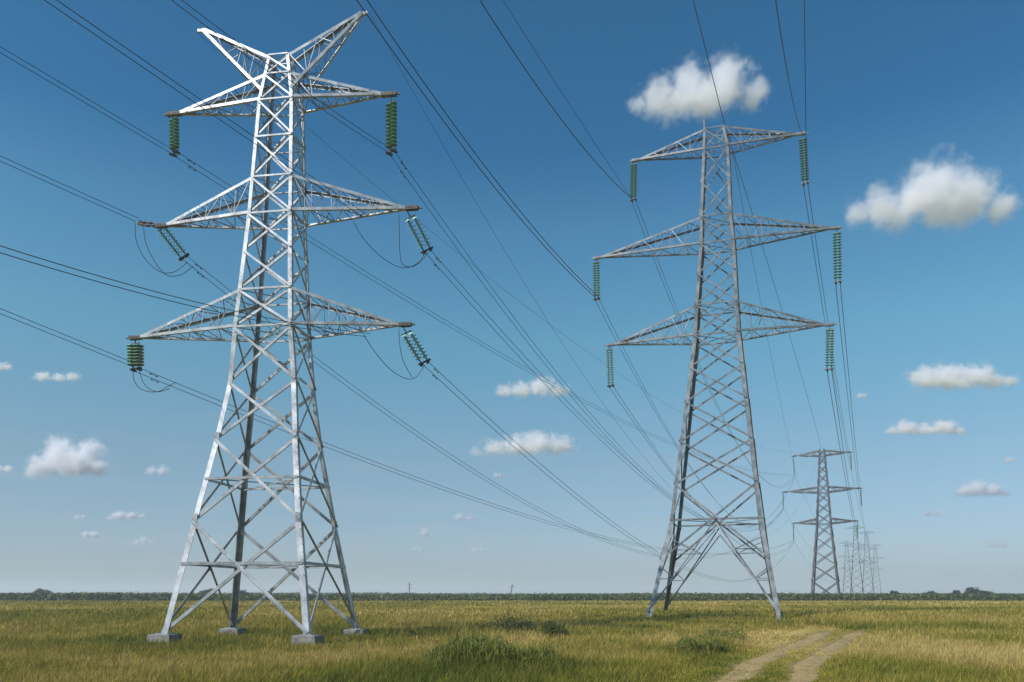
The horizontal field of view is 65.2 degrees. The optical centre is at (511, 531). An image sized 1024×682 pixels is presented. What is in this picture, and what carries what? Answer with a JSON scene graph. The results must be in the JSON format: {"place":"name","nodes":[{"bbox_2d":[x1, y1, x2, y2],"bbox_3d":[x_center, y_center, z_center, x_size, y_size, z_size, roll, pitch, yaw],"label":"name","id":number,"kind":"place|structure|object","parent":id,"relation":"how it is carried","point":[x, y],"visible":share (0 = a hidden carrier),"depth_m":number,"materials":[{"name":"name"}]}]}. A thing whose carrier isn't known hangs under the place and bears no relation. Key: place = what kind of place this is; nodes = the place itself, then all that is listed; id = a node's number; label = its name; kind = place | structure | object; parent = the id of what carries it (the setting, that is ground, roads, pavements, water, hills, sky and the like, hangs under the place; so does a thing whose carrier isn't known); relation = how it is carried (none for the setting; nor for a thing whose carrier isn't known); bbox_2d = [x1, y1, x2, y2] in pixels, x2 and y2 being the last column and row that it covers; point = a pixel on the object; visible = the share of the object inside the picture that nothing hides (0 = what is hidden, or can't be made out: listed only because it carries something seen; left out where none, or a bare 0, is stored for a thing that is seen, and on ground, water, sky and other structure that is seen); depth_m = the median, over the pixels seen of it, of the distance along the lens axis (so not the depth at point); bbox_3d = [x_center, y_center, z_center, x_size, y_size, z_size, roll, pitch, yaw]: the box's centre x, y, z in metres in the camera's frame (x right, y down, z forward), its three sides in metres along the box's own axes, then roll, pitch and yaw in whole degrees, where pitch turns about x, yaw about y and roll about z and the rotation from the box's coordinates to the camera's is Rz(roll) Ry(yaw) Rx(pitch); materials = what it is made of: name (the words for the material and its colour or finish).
{"place":"outdoors","nodes":[
{"label":"outdoors","id":0,"kind":"place"},
{"bbox_2d":[44,0,363,217],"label":"power cable","id":1,"kind":"object","parent":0,"point":[191,100],"visible":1,"depth_m":35.54,"materials":[{"name":"metal"}]},
{"bbox_2d":[57,0,366,214],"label":"power cable","id":2,"kind":"object","parent":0,"point":[200,99],"visible":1,"depth_m":35.69,"materials":[{"name":"metal"}]},
{"bbox_2d":[0,600,1023,681],"bbox_3d":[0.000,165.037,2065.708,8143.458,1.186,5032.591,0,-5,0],"label":"ground","id":3,"kind":"structure","parent":0,"point":[791,664],"depth_m":41.50,"materials":[{"name":"green plant"}]},
{"bbox_2d":[31,588,51,593],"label":"tree","id":4,"kind":"object","parent":3,"relation":"on","point":[41,591],"visible":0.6,"depth_m":288.21,"materials":[{"name":"green plant"}]},
{"bbox_2d":[198,588,215,593],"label":"tree","id":5,"kind":"object","parent":3,"relation":"on","point":[205,591],"visible":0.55,"depth_m":283.11,"materials":[{"name":"green plant"}]},
{"bbox_2d":[126,11,421,646],"bbox_3d":[-14.325,-12.172,47.295,18.370,38.050,8.698,-1,-5,8],"label":"lattice pylon","id":6,"kind":"object","parent":3,"relation":"on","point":[388,207],"visible":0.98,"depth_m":47.46,"materials":[{"name":"metal"}]},
{"bbox_2d":[0,161,133,220],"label":"power cable","id":7,"kind":"object","parent":6,"relation":"attached to","point":[66,190],"visible":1,"depth_m":44.51,"materials":[{"name":"metal"}]},
{"bbox_2d":[135,222,187,272],"bbox_3d":[-21.525,-17.269,49.142,3.085,2.840,0.142,3,-5,-31],"label":"jumper cable","id":8,"kind":"object","parent":7,"relation":"hanging from","point":[146,260],"visible":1,"depth_m":48.67,"materials":[{"name":"metal"}]},
{"bbox_2d":[1,156,137,217],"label":"power cable","id":9,"kind":"object","parent":6,"relation":"attached to","point":[67,186],"visible":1,"depth_m":44.42,"materials":[{"name":"metal"}]},
{"bbox_2d":[127,340,143,371],"bbox_3d":[-22.790,-10.678,48.437,1.080,1.933,0.644,-5,-5,17],"label":"insulator string","id":10,"kind":"object","parent":6,"relation":"attached to","point":[136,353],"visible":0.99,"depth_m":48.37,"materials":[{"name":"glass"}]},
{"bbox_2d":[0,313,132,366],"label":"power cable","id":11,"kind":"object","parent":10,"relation":"attached to","point":[67,340],"visible":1,"depth_m":44.63,"materials":[{"name":"metal"}]},
{"bbox_2d":[0,308,133,362],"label":"power cable","id":12,"kind":"object","parent":10,"relation":"attached to","point":[66,335],"visible":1,"depth_m":44.31,"materials":[{"name":"metal"}]},
{"bbox_2d":[132,370,175,391],"bbox_3d":[-21.798,-9.072,48.751,2.464,1.248,0.202,2,-5,-26],"label":"jumper cable","id":13,"kind":"object","parent":10,"relation":"hanging from","point":[149,391],"visible":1,"depth_m":48.51,"materials":[{"name":"metal"}]},
{"bbox_2d":[135,371,787,554],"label":"power cable","id":14,"kind":"object","parent":10,"relation":"attached to","point":[377,466],"visible":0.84,"depth_m":66.47,"materials":[{"name":"metal"}]},
{"bbox_2d":[143,369,793,553],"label":"power cable","id":15,"kind":"object","parent":10,"relation":"attached to","point":[404,472],"visible":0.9,"depth_m":70.03,"materials":[{"name":"metal"}]},
{"bbox_2d":[137,220,154,226],"bbox_3d":[-22.204,-18.754,48.822,1.267,0.524,0.489,0,-5,0],"label":"strain fitting","id":16,"kind":"object","parent":6,"relation":"attached to","point":[140,223],"visible":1,"depth_m":48.73,"materials":[{"name":"grey metal"}]},
{"bbox_2d":[143,225,193,276],"bbox_3d":[-21.188,-17.125,49.302,2.980,2.784,0.183,3,-6,-35],"label":"jumper cable","id":17,"kind":"object","parent":6,"relation":"hanging from","point":[155,262],"visible":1,"depth_m":48.90,"materials":[{"name":"metal"}]},
{"bbox_2d":[157,227,188,261],"bbox_3d":[-20.990,-17.884,49.405,0.860,0.480,2.314,-20,-56,22],"label":"insulator string","id":18,"kind":"object","parent":6,"relation":"hanging from","point":[174,249],"visible":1,"depth_m":49.42,"materials":[{"name":"glass"}]},
{"bbox_2d":[182,259,777,557],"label":"power cable","id":19,"kind":"object","parent":18,"relation":"attached to","point":[400,424],"visible":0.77,"depth_m":68.22,"materials":[{"name":"metal"}]},
{"bbox_2d":[188,257,774,557],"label":"power cable","id":20,"kind":"object","parent":18,"relation":"attached to","point":[196,264],"visible":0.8,"depth_m":68.31,"materials":[{"name":"metal"}]},
{"bbox_2d":[169,116,179,156],"bbox_3d":[-20.790,-24.486,49.253,0.860,2.693,0.480,-7,-6,43],"label":"insulator string","id":21,"kind":"object","parent":6,"relation":"hanging from","point":[174,133],"visible":1,"depth_m":49.14,"materials":[{"name":"glass"}]},
{"bbox_2d":[0,46,172,149],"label":"power cable","id":22,"kind":"object","parent":21,"relation":"attached to","point":[83,96],"visible":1,"depth_m":43.76,"materials":[{"name":"metal"}]},
{"bbox_2d":[0,52,172,154],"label":"power cable","id":23,"kind":"object","parent":21,"relation":"attached to","point":[84,102],"visible":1,"depth_m":43.98,"materials":[{"name":"metal"}]},
{"bbox_2d":[173,155,772,474],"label":"power cable","id":24,"kind":"object","parent":21,"relation":"attached to","point":[189,166],"visible":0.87,"depth_m":67.92,"materials":[{"name":"metal"}]},
{"bbox_2d":[180,153,792,474],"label":"power cable","id":25,"kind":"object","parent":21,"relation":"attached to","point":[194,163],"visible":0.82,"depth_m":69.45,"materials":[{"name":"metal"}]},
{"bbox_2d":[0,252,365,336],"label":"power cable","id":26,"kind":"object","parent":6,"relation":"attached to","point":[166,299],"visible":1,"depth_m":33.64,"materials":[{"name":"metal"}]},
{"bbox_2d":[363,334,424,378],"bbox_3d":[-6.863,-10.124,46.614,3.632,2.419,0.098,1,-5,-18],"label":"jumper cable","id":27,"kind":"object","parent":26,"relation":"hanging from","point":[387,366],"visible":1,"depth_m":46.44,"materials":[{"name":"metal"}]},
{"bbox_2d":[0,245,369,333],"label":"power cable","id":28,"kind":"object","parent":6,"relation":"attached to","point":[167,294],"visible":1,"depth_m":33.55,"materials":[{"name":"metal"}]},
{"bbox_2d":[385,96,397,155],"bbox_3d":[-7.110,-23.959,47.155,0.860,3.490,0.480,-5,-6,43],"label":"insulator string","id":29,"kind":"object","parent":6,"relation":"hanging from","point":[391,123],"visible":1,"depth_m":47.06,"materials":[{"name":"glass"}]},
{"bbox_2d":[171,0,388,152],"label":"power cable","id":30,"kind":"object","parent":29,"relation":"attached to","point":[273,75],"visible":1,"depth_m":38.66,"materials":[{"name":"metal"}]},
{"bbox_2d":[182,0,388,147],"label":"power cable","id":31,"kind":"object","parent":29,"relation":"attached to","point":[280,73],"visible":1,"depth_m":38.80,"materials":[{"name":"metal"}]},
{"bbox_2d":[389,153,792,528],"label":"power cable","id":32,"kind":"object","parent":29,"relation":"attached to","point":[509,318],"visible":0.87,"depth_m":59.44,"materials":[{"name":"metal"}]},
{"bbox_2d":[396,154,793,527],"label":"power cable","id":33,"kind":"object","parent":29,"relation":"attached to","point":[531,340],"visible":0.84,"depth_m":62.67,"materials":[{"name":"metal"}]},
{"bbox_2d":[398,328,411,376],"bbox_3d":[-6.189,-10.362,46.452,0.045,2.595,1.227,-3,-5,33],"label":"jumper cable","id":34,"kind":"object","parent":6,"relation":"hanging from","point":[401,354],"visible":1,"depth_m":46.15,"materials":[{"name":"metal"}]},
{"bbox_2d":[401,327,430,366],"bbox_3d":[-5.680,-10.814,46.572,0.860,2.494,0.480,-20,30,21],"label":"insulator string","id":35,"kind":"object","parent":6,"relation":"attached to","point":[427,361],"visible":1,"depth_m":46.57,"materials":[{"name":"glass"}]},
{"bbox_2d":[422,364,791,581],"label":"power cable","id":36,"kind":"object","parent":35,"relation":"attached to","point":[551,478],"visible":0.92,"depth_m":62.19,"materials":[{"name":"metal"}]},
{"bbox_2d":[429,362,792,579],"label":"power cable","id":37,"kind":"object","parent":35,"relation":"attached to","point":[434,368],"visible":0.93,"depth_m":61.11,"materials":[{"name":"metal"}]},
{"bbox_2d":[405,211,433,254],"bbox_3d":[-5.545,-17.626,47.068,0.860,2.535,0.480,-18,29,21],"label":"insulator string","id":38,"kind":"object","parent":6,"relation":"attached to","point":[422,233],"visible":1,"depth_m":47.05,"materials":[{"name":"glass"}]},
{"bbox_2d":[352,220,426,267],"bbox_3d":[-7.213,-16.864,47.150,4.420,2.576,0.105,1,-5,-14],"label":"jumper cable","id":39,"kind":"object","parent":38,"relation":"hanging from","point":[382,257],"visible":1,"depth_m":47.00,"materials":[{"name":"metal"}]},
{"bbox_2d":[425,252,781,531],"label":"power cable","id":40,"kind":"object","parent":38,"relation":"attached to","point":[438,268],"visible":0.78,"depth_m":62.14,"materials":[{"name":"metal"}]},
{"bbox_2d":[398,212,427,266],"bbox_3d":[-5.960,-17.088,47.331,2.098,2.906,0.539,4,-6,-39],"label":"jumper cable","id":41,"kind":"object","parent":40,"relation":"hanging from","point":[399,249],"visible":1,"depth_m":46.88,"materials":[{"name":"metal"}]},
{"bbox_2d":[432,252,782,530],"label":"power cable","id":42,"kind":"object","parent":38,"relation":"attached to","point":[436,257],"visible":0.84,"depth_m":59.93,"materials":[{"name":"metal"}]},
{"bbox_2d":[419,630,539,667],"bbox_3d":[-1.284,4.755,30.206,4.776,2.251,2.967,0,-5,0],"label":"shrub","id":43,"kind":"object","parent":3,"relation":"on","point":[473,643],"visible":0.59,"depth_m":29.56,"materials":[{"name":"green plant"}]},
{"bbox_2d":[477,609,537,632],"bbox_3d":[-0.332,6.021,51.355,4.084,2.063,2.659,0,-5,0],"label":"shrub","id":44,"kind":"object","parent":3,"relation":"on","point":[512,623],"visible":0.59,"depth_m":51.04,"materials":[{"name":"green plant"}]},
{"bbox_2d":[0,591,1023,601],"bbox_3d":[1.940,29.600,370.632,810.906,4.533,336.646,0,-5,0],"label":"scrub belt","id":45,"kind":"object","parent":3,"relation":"on","point":[253,596],"visible":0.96,"depth_m":207.25,"materials":[{"name":"green plant"}]},
{"bbox_2d":[522,643,561,662],"bbox_3d":[1.042,5.090,32.120,2.472,1.431,2.019,0,-5,0],"label":"shrub","id":46,"kind":"object","parent":3,"relation":"on","point":[545,648],"visible":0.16,"depth_m":31.58,"materials":[{"name":"green plant"}]},
{"bbox_2d":[539,621,568,635],"bbox_3d":[2.560,6.051,49.078,1.936,1.188,1.570,0,-5,0],"label":"shrub","id":47,"kind":"object","parent":3,"relation":"on","point":[551,627],"visible":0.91,"depth_m":48.87,"materials":[{"name":"green plant"}]},
{"bbox_2d":[675,635,731,652],"bbox_3d":[8.824,5.481,37.865,3.116,1.279,1.979,2,-5,-28],"label":"shrub","id":48,"kind":"object","parent":3,"relation":"on","point":[690,642],"visible":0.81,"depth_m":37.22,"materials":[{"name":"green plant"}]},
{"bbox_2d":[591,120,842,619],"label":"lattice pylon","id":49,"kind":"object","parent":3,"relation":"on","point":[696,345],"visible":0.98,"depth_m":70.33,"materials":[{"name":"metal"}]},
{"bbox_2d":[197,32,814,451],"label":"earth wire","id":50,"kind":"object","parent":49,"relation":"attached to","point":[437,236],"visible":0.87,"depth_m":70.64,"materials":[{"name":"metal"}]},
{"bbox_2d":[593,260,599,300],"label":"insulator string","id":51,"kind":"object","parent":49,"relation":"hanging from","point":[594,280],"visible":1,"depth_m":74.19,"materials":[{"name":"glass"}]},
{"bbox_2d":[356,0,595,297],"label":"power cable","id":52,"kind":"object","parent":51,"relation":"attached to","point":[459,141],"visible":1,"depth_m":49.17,"materials":[{"name":"metal"}]},
{"bbox_2d":[367,0,597,295],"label":"power cable","id":53,"kind":"object","parent":51,"relation":"attached to","point":[465,140],"visible":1,"depth_m":48.98,"materials":[{"name":"metal"}]},
{"bbox_2d":[596,302,782,525],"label":"power cable","id":54,"kind":"object","parent":51,"relation":"attached to","point":[654,410],"visible":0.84,"depth_m":91.23,"materials":[{"name":"metal"}]},
{"bbox_2d":[600,302,780,528],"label":"power cable","id":55,"kind":"object","parent":51,"relation":"attached to","point":[658,413],"visible":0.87,"depth_m":91.72,"materials":[{"name":"metal"}]},
{"bbox_2d":[606,347,613,387],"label":"insulator string","id":56,"kind":"object","parent":49,"relation":"hanging from","point":[608,367],"visible":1,"depth_m":73.22,"materials":[{"name":"glass"}]},
{"bbox_2d":[610,388,792,553],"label":"power cable","id":57,"kind":"object","parent":56,"relation":"attached to","point":[662,461],"visible":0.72,"depth_m":86.38,"materials":[{"name":"metal"}]},
{"bbox_2d":[614,388,792,555],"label":"power cable","id":58,"kind":"object","parent":56,"relation":"attached to","point":[670,469],"visible":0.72,"depth_m":87.98,"materials":[{"name":"metal"}]},
{"bbox_2d":[629,161,636,201],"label":"insulator string","id":59,"kind":"object","parent":49,"relation":"hanging from","point":[632,175],"visible":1,"depth_m":73.81,"materials":[{"name":"glass"}]},
{"bbox_2d":[480,0,632,199],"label":"power cable","id":60,"kind":"object","parent":59,"relation":"attached to","point":[545,97],"visible":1,"depth_m":53.02,"materials":[{"name":"metal"}]},
{"bbox_2d":[503,0,630,196],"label":"power cable","id":61,"kind":"object","parent":59,"relation":"attached to","point":[563,95],"visible":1,"depth_m":54.50,"materials":[{"name":"metal"}]},
{"bbox_2d":[632,203,786,485],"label":"power cable","id":62,"kind":"object","parent":59,"relation":"attached to","point":[677,318],"visible":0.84,"depth_m":87.03,"materials":[{"name":"metal"}]},
{"bbox_2d":[636,202,786,487],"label":"power cable","id":63,"kind":"object","parent":59,"relation":"attached to","point":[688,338],"visible":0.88,"depth_m":89.86,"materials":[{"name":"metal"}]},
{"bbox_2d":[693,0,724,124],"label":"power cable","id":64,"kind":"object","parent":49,"relation":"attached to","point":[707,58],"visible":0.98,"depth_m":64.45,"materials":[{"name":"metal"}]},
{"bbox_2d":[775,0,801,131],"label":"power cable","id":65,"kind":"object","parent":49,"relation":"attached to","point":[785,60],"visible":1,"depth_m":49.02,"materials":[{"name":"metal"}]},
{"bbox_2d":[799,135,809,185],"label":"insulator string","id":66,"kind":"object","parent":49,"relation":"hanging from","point":[802,158],"visible":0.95,"depth_m":69.44,"materials":[{"name":"glass"}]},
{"bbox_2d":[804,0,806,180],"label":"power cable","id":67,"kind":"object","parent":66,"relation":"attached to","point":[805,86],"visible":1,"depth_m":61.56,"materials":[{"name":"metal"}]},
{"bbox_2d":[803,186,850,469],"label":"power cable","id":68,"kind":"object","parent":66,"relation":"attached to","point":[821,301],"visible":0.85,"depth_m":90.40,"materials":[{"name":"metal"}]},
{"bbox_2d":[808,187,851,467],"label":"power cable","id":69,"kind":"object","parent":66,"relation":"attached to","point":[825,305],"visible":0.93,"depth_m":90.76,"materials":[{"name":"metal"}]},
{"bbox_2d":[824,326,833,371],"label":"insulator string","id":70,"kind":"object","parent":49,"relation":"hanging from","point":[831,349],"visible":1,"depth_m":67.54,"materials":[{"name":"glass"}]},
{"bbox_2d":[827,372,856,537],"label":"power cable","id":71,"kind":"object","parent":70,"relation":"attached to","point":[839,443],"visible":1,"depth_m":90.24,"materials":[{"name":"metal"}]},
{"bbox_2d":[832,373,857,535],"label":"power cable","id":72,"kind":"object","parent":70,"relation":"attached to","point":[842,442],"visible":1,"depth_m":89.79,"materials":[{"name":"metal"}]},
{"bbox_2d":[833,231,842,283],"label":"insulator string","id":73,"kind":"object","parent":49,"relation":"hanging from","point":[835,256],"visible":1,"depth_m":67.96,"materials":[{"name":"glass"}]},
{"bbox_2d":[835,284,860,505],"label":"power cable","id":74,"kind":"object","parent":73,"relation":"attached to","point":[845,378],"visible":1,"depth_m":90.98,"materials":[{"name":"metal"}]},
{"bbox_2d":[840,283,861,502],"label":"power cable","id":75,"kind":"object","parent":73,"relation":"attached to","point":[848,373],"visible":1,"depth_m":87.70,"materials":[{"name":"metal"}]},
{"bbox_2d":[694,626,749,639],"bbox_3d":[12.097,6.011,45.863,3.380,1.153,2.090,0,-5,0],"label":"shrub","id":76,"kind":"object","parent":3,"relation":"on","point":[738,634],"visible":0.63,"depth_m":45.77,"materials":[{"name":"green plant"}]},
{"bbox_2d":[781,448,861,595],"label":"lattice pylon","id":77,"kind":"object","parent":3,"relation":"on","point":[816,523],"visible":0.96,"depth_m":220.91,"materials":[{"name":"metal"}]},
{"bbox_2d":[370,14,819,537],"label":"earth wire","id":78,"kind":"object","parent":77,"relation":"attached to","point":[518,273],"visible":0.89,"depth_m":62.38,"materials":[{"name":"metal"}]},
{"bbox_2d":[730,139,791,453],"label":"earth wire","id":79,"kind":"object","parent":77,"relation":"attached to","point":[754,269],"visible":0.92,"depth_m":97.74,"materials":[{"name":"metal"}]},
{"bbox_2d":[838,541,855,593],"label":"lattice pylon","id":80,"kind":"object","parent":3,"relation":"on","point":[845,542],"visible":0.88,"depth_m":479.78,"materials":[{"name":"metal"}]},
{"bbox_2d":[843,525,864,593],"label":"lattice pylon","id":81,"kind":"object","parent":3,"relation":"on","point":[856,559],"visible":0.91,"depth_m":329.75,"materials":[{"name":"metal"}]},
{"bbox_2d":[857,531,877,593],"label":"lattice pylon","id":82,"kind":"object","parent":3,"relation":"on","point":[867,561],"visible":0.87,"depth_m":500.10,"materials":[{"name":"metal"}]},
{"bbox_2d":[866,544,881,592],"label":"lattice pylon","id":83,"kind":"object","parent":3,"relation":"on","point":[876,567],"visible":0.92,"depth_m":604.48,"materials":[{"name":"metal"}]},
{"bbox_2d":[964,587,980,593],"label":"tree","id":84,"kind":"object","parent":3,"relation":"on","point":[969,590],"visible":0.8,"depth_m":298.15,"materials":[{"name":"green plant"}]},
{"bbox_2d":[978,590,992,593],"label":"tree","id":85,"kind":"object","parent":3,"relation":"on","point":[984,592],"visible":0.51,"depth_m":300.95,"materials":[{"name":"green plant"}]},
{"bbox_2d":[0,0,1023,594],"label":"sky","id":86,"kind":"structure","parent":0,"point":[915,108],"materials":[{"name":"blue"}]},
{"bbox_2d":[728,136,820,444],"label":"earth wire","id":87,"kind":"object","parent":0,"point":[768,266],"visible":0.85,"depth_m":100.90,"materials":[{"name":"metal"}]},
{"bbox_2d":[716,630,863,681],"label":"dirt track","id":88,"kind":"structure","parent":0,"point":[802,676],"depth_m":33.55,"materials":[{"name":"soil"}]}
]}

